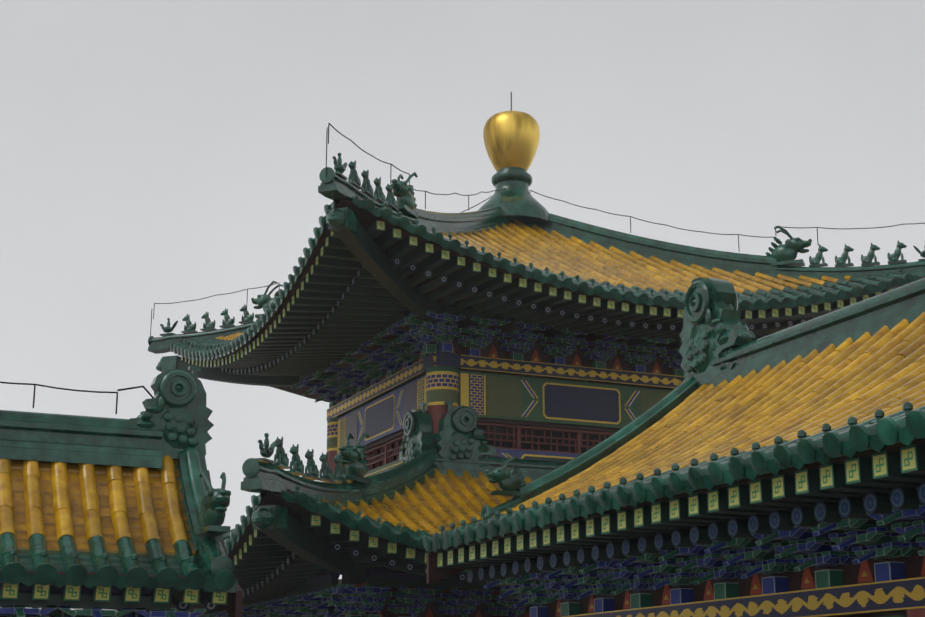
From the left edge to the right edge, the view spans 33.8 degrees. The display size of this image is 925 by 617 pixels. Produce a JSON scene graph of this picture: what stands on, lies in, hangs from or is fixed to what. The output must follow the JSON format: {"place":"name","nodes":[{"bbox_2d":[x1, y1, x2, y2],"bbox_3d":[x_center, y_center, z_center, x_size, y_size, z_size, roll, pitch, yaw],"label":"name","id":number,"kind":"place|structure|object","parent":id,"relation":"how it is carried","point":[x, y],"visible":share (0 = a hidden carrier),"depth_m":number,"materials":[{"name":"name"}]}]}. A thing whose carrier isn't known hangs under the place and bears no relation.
{"place":"outdoors","nodes":[
{"label":"outdoors","id":0,"kind":"place"},
{"bbox_2d":[0,569,235,612],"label":"rafters","id":1,"kind":"object","parent":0,"point":[183,600],"visible":0.31,"depth_m":13.43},
{"bbox_2d":[0,366,242,616],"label":"gate roof","id":2,"kind":"structure","parent":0,"point":[189,555],"depth_m":14.35,"materials":[{"name":"yellow tile"}]},
{"bbox_2d":[227,491,511,604],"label":"roof eaves","id":3,"kind":"object","parent":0,"point":[317,564],"visible":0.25,"depth_m":19.72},
{"bbox_2d":[224,468,531,583],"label":"tiled roof","id":4,"kind":"structure","parent":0,"point":[386,518],"depth_m":20.96,"materials":[{"name":"yellow tile"}]},
{"bbox_2d":[223,401,566,545],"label":"pavilion lower ridge ornaments","id":5,"kind":"object","parent":4,"relation":"on","point":[417,470],"visible":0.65,"depth_m":22.20},
{"bbox_2d":[0,0,924,616],"label":"sky","id":6,"kind":"structure","parent":0,"point":[152,151],"materials":[{"name":"grey"}]},
{"bbox_2d":[291,300,684,525],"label":"building wall","id":7,"kind":"structure","parent":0,"point":[591,396],"depth_m":25.03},
{"bbox_2d":[156,199,911,402],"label":"roof eaves","id":8,"kind":"object","parent":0,"point":[441,261],"visible":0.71,"depth_m":23.51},
{"bbox_2d":[169,194,919,360],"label":"tiled roof","id":9,"kind":"structure","parent":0,"point":[495,245],"depth_m":24.79,"materials":[{"name":"yellow tile"}]},
{"bbox_2d":[148,123,924,353],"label":"pavilion ridge ornaments","id":10,"kind":"object","parent":9,"relation":"on","point":[340,190],"visible":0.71,"depth_m":26.45},
{"bbox_2d":[483,92,539,171],"bbox_3d":[0.925,-3.332,28.765,1.070,1.620,1.070,6,-16,-23],"label":"finial","id":11,"kind":"object","parent":10,"relation":"on","point":[495,124],"visible":0.98,"depth_m":28.32,"materials":[{"name":"gold metal"}]},
{"bbox_2d":[422,277,924,583],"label":"hall roof","id":12,"kind":"structure","parent":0,"point":[875,411],"depth_m":14.68,"materials":[{"name":"yellow tile"}]},
{"bbox_2d":[437,438,924,582],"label":"roof eaves","id":13,"kind":"object","parent":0,"point":[895,473],"visible":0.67,"depth_m":11.77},
{"label":"paving","id":14,"kind":"structure","parent":0,"visible":0},
{"bbox_2d":[0,583,205,616],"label":"timber gate","id":15,"kind":"object","parent":14,"relation":"on","point":[144,607],"visible":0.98,"depth_m":13.37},
{"bbox_2d":[198,533,544,616],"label":"pavilion lower timber","id":16,"kind":"object","parent":14,"relation":"on","point":[354,596],"visible":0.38,"depth_m":21.08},
{"bbox_2d":[483,482,924,616],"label":"hall timber","id":17,"kind":"object","parent":14,"relation":"on","point":[811,584],"visible":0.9,"depth_m":12.18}
]}

